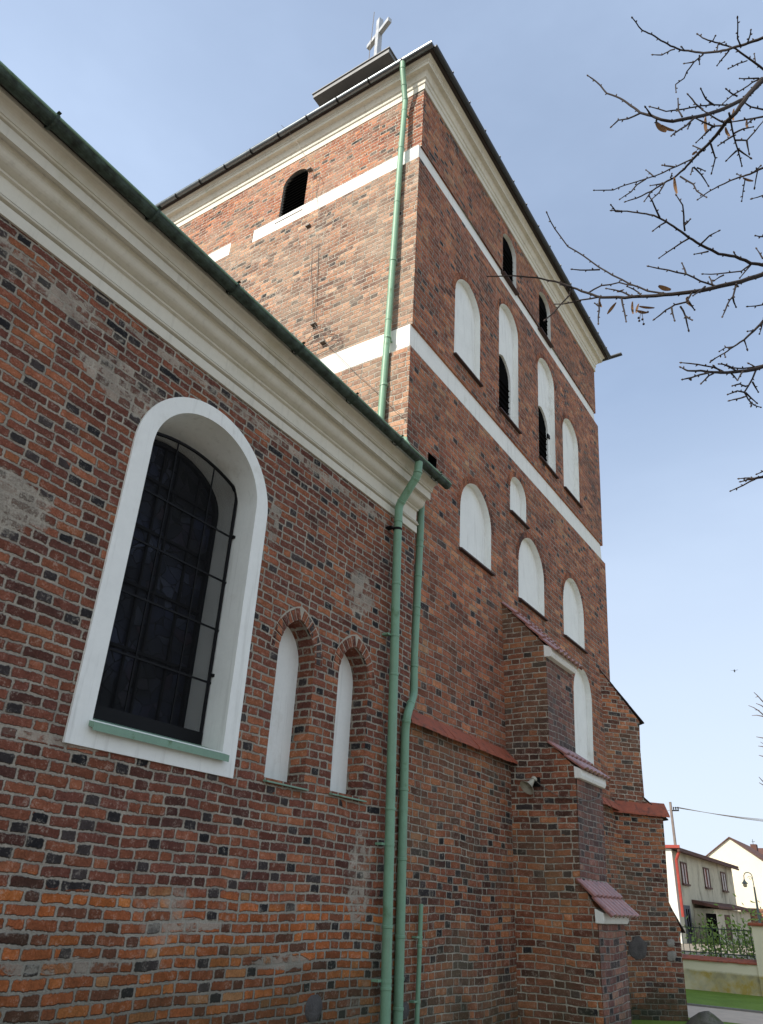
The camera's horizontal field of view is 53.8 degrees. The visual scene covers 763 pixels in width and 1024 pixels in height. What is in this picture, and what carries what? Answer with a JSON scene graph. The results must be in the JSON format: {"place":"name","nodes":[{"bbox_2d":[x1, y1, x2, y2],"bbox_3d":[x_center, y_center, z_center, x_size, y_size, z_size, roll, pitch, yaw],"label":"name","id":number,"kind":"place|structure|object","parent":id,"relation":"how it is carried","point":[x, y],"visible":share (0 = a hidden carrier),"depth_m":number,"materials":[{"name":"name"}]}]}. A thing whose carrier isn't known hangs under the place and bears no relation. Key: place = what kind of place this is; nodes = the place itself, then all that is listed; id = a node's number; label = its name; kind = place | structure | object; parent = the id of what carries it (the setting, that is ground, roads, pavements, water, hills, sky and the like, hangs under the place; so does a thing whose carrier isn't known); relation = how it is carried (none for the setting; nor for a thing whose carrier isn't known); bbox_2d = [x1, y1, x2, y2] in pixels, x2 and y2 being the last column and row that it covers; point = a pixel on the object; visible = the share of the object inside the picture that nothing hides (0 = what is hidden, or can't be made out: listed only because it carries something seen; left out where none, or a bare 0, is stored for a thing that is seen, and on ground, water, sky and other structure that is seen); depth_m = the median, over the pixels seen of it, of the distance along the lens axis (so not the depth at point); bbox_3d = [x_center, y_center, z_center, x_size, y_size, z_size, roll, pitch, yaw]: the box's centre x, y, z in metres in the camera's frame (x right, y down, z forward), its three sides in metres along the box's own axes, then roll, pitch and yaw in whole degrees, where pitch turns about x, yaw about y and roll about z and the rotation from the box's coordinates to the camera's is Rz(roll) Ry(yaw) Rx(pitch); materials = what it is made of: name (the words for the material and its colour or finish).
{"place":"outdoors","nodes":[
{"label":"outdoors","id":0,"kind":"place"},
{"bbox_2d":[0,0,762,855],"label":"sky","id":1,"kind":"structure","parent":0,"point":[168,92],"materials":[{"name":"blue"}]},
{"bbox_2d":[631,989,762,1023],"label":"lawn","id":2,"kind":"structure","parent":0,"point":[732,1000],"depth_m":18.16,"materials":[{"name":"green plant"}]},
{"bbox_2d":[686,1011,723,1023],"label":"rock","id":3,"kind":"object","parent":2,"relation":"on","point":[705,1017],"visible":1,"depth_m":13.20,"materials":[{"name":"grey stone"}]},
{"bbox_2d":[681,942,755,959],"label":"terrain","id":4,"kind":"structure","parent":0,"point":[686,947],"depth_m":35.16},
{"bbox_2d":[669,802,678,851],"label":"utility pole","id":5,"kind":"object","parent":4,"relation":"on","point":[672,824],"visible":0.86,"depth_m":44.87,"materials":[{"name":"grey wood"}]},
{"bbox_2d":[674,807,762,821],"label":"power line","id":6,"kind":"object","parent":5,"relation":"attached to","point":[755,819],"visible":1,"depth_m":45.27,"materials":[{"name":"grey metal"}]},
{"bbox_2d":[665,845,755,944],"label":"old house","id":7,"kind":"structure","parent":4,"relation":"on","point":[699,884],"depth_m":45.10,"materials":[{"name":"paint"}]},
{"bbox_2d":[680,861,690,885],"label":"window","id":8,"kind":"structure","parent":7,"relation":"in","point":[683,866],"depth_m":43.97,"materials":[{"name":"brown wood"}]},
{"bbox_2d":[683,905,693,942],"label":"door","id":9,"kind":"structure","parent":7,"relation":"in","point":[687,912],"depth_m":42.41,"materials":[{"name":"grey wood"}]},
{"bbox_2d":[702,867,712,889],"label":"window","id":10,"kind":"structure","parent":7,"relation":"in","point":[706,874],"depth_m":48.38,"materials":[{"name":"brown wood"}]},
{"bbox_2d":[720,871,729,892],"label":"window","id":11,"kind":"structure","parent":7,"relation":"in","point":[723,875],"depth_m":52.43,"materials":[{"name":"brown wood"}]},
{"bbox_2d":[682,911,744,957],"bbox_3d":[10.069,13.243,22.552,2.383,2.307,1.758,-14,-32,30],"label":"shrub","id":12,"kind":"object","parent":4,"relation":"on","point":[711,946],"visible":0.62,"depth_m":22.64,"materials":[{"name":"green plant"}]},
{"bbox_2d":[705,894,762,959],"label":"shrub","id":13,"kind":"object","parent":4,"relation":"on","point":[734,925],"visible":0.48,"depth_m":21.95,"materials":[{"name":"green plant"}]},
{"bbox_2d":[706,837,762,910],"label":"cream house","id":14,"kind":"structure","parent":4,"relation":"on","point":[743,857],"depth_m":62.94,"materials":[{"name":"beige paint"}]},
{"bbox_2d":[742,872,760,922],"bbox_3d":[13.364,14.529,26.958,0.490,2.936,0.213,-14,-32,30],"label":"street lamp","id":15,"kind":"object","parent":4,"relation":"on","point":[744,883],"visible":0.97,"depth_m":27.23,"materials":[{"name":"metal"}]},
{"bbox_2d":[743,908,762,922],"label":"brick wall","id":16,"kind":"structure","parent":4,"relation":"on","point":[756,916],"depth_m":53.88,"materials":[{"name":"brown brick"}]},
{"bbox_2d":[748,692,762,784],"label":"bare tree","id":17,"kind":"object","parent":4,"relation":"on","point":[761,716],"visible":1,"depth_m":69.97,"materials":[{"name":"brown plant"}]},
{"bbox_2d":[750,839,762,854],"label":"brown roof house","id":18,"kind":"structure","parent":4,"relation":"on","point":[756,848],"depth_m":79.53,"materials":[{"name":"metal"}]},
{"bbox_2d":[687,1005,762,1023],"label":"path","id":19,"kind":"structure","parent":0,"point":[733,1016],"depth_m":15.61,"materials":[{"name":"concrete"}]},
{"label":"ground","id":20,"kind":"structure","parent":0,"visible":0},
{"bbox_2d":[0,61,451,1023],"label":"church nave","id":21,"kind":"structure","parent":20,"relation":"on","point":[218,483],"depth_m":6.76,"materials":[{"name":"brick"}]},
{"bbox_2d":[62,397,267,778],"bbox_3d":[-1.981,0.561,7.020,0.725,3.440,1.783,-14,-32,30],"label":"window","id":22,"kind":"structure","parent":21,"relation":"in","point":[162,674],"depth_m":7.11,"materials":[{"name":"black glass"}]},
{"bbox_2d":[155,40,688,1023],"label":"church tower","id":23,"kind":"structure","parent":20,"relation":"on","point":[517,904],"depth_m":14.18,"materials":[{"name":"brick"}]},
{"bbox_2d":[275,169,307,223],"bbox_3d":[-1.963,-7.150,16.966,0.780,1.565,0.182,-14,-32,30],"label":"window","id":24,"kind":"structure","parent":23,"relation":"in","point":[296,191],"depth_m":17.14,"materials":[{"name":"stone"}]},
{"bbox_2d":[281,125,402,415],"bbox_3d":[-0.934,-5.210,14.707,3.608,9.287,0.424,-14,-32,30],"label":"lightning conductor","id":25,"kind":"object","parent":23,"relation":"attached to","point":[314,323],"visible":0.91,"depth_m":14.15,"materials":[{"name":"grey metal"}]},
{"bbox_2d":[367,12,391,56],"bbox_3d":[-0.224,-17.383,28.415,0.359,5.350,1.380,21,-32,-32],"label":"cross","id":26,"kind":"object","parent":23,"relation":"on","point":[381,28],"visible":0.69,"depth_m":28.79,"materials":[{"name":"metal"}]},
{"bbox_2d":[501,234,519,295],"bbox_3d":[3.115,-6.178,18.478,0.180,1.625,0.911,-14,-32,30],"label":"window","id":27,"kind":"structure","parent":23,"relation":"in","point":[509,256],"depth_m":18.70,"materials":[{"name":"black paint"}]},
{"bbox_2d":[520,776,540,794],"bbox_3d":[2.266,4.194,11.557,0.257,0.278,0.298,-14,-32,30],"label":"loudspeaker","id":28,"kind":"object","parent":23,"relation":"attached to","point":[527,786],"visible":1,"depth_m":11.57,"materials":[{"name":"plastic"}]},
{"bbox_2d":[537,782,601,800],"bbox_3d":[3.089,4.356,11.608,0.538,0.291,1.316,-38,-48,52],"label":"speaker cable","id":29,"kind":"object","parent":28,"relation":"attached to","point":[568,798],"visible":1,"depth_m":11.41,"materials":[{"name":"black rubber"}]},
{"bbox_2d":[538,292,553,347],"bbox_3d":[4.345,-5.249,20.165,0.180,1.615,0.972,-14,-32,30],"label":"window","id":30,"kind":"structure","parent":23,"relation":"in","point":[544,328],"depth_m":20.38,"materials":[{"name":"black paint"}]},
{"bbox_2d":[682,925,761,995],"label":"garden wall","id":31,"kind":"structure","parent":20,"relation":"on","point":[734,975],"depth_m":20.48,"materials":[{"name":"beige paint"}]},
{"bbox_2d":[687,1003,762,1013],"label":"kerb","id":32,"kind":"structure","parent":20,"relation":"on","point":[726,1008],"depth_m":16.54,"materials":[{"name":"concrete"}]},
{"bbox_2d":[748,922,762,996],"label":"gate pillar","id":33,"kind":"structure","parent":20,"relation":"on","point":[757,931],"depth_m":20.20,"materials":[{"name":"beige paint"}]},
{"label":"pavement","id":34,"kind":"structure","parent":0,"visible":0},
{"bbox_2d":[487,16,762,491],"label":"lime tree","id":35,"kind":"object","parent":34,"relation":"on","point":[741,102],"visible":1,"depth_m":5.67,"materials":[{"name":"brown plant"}]}
]}

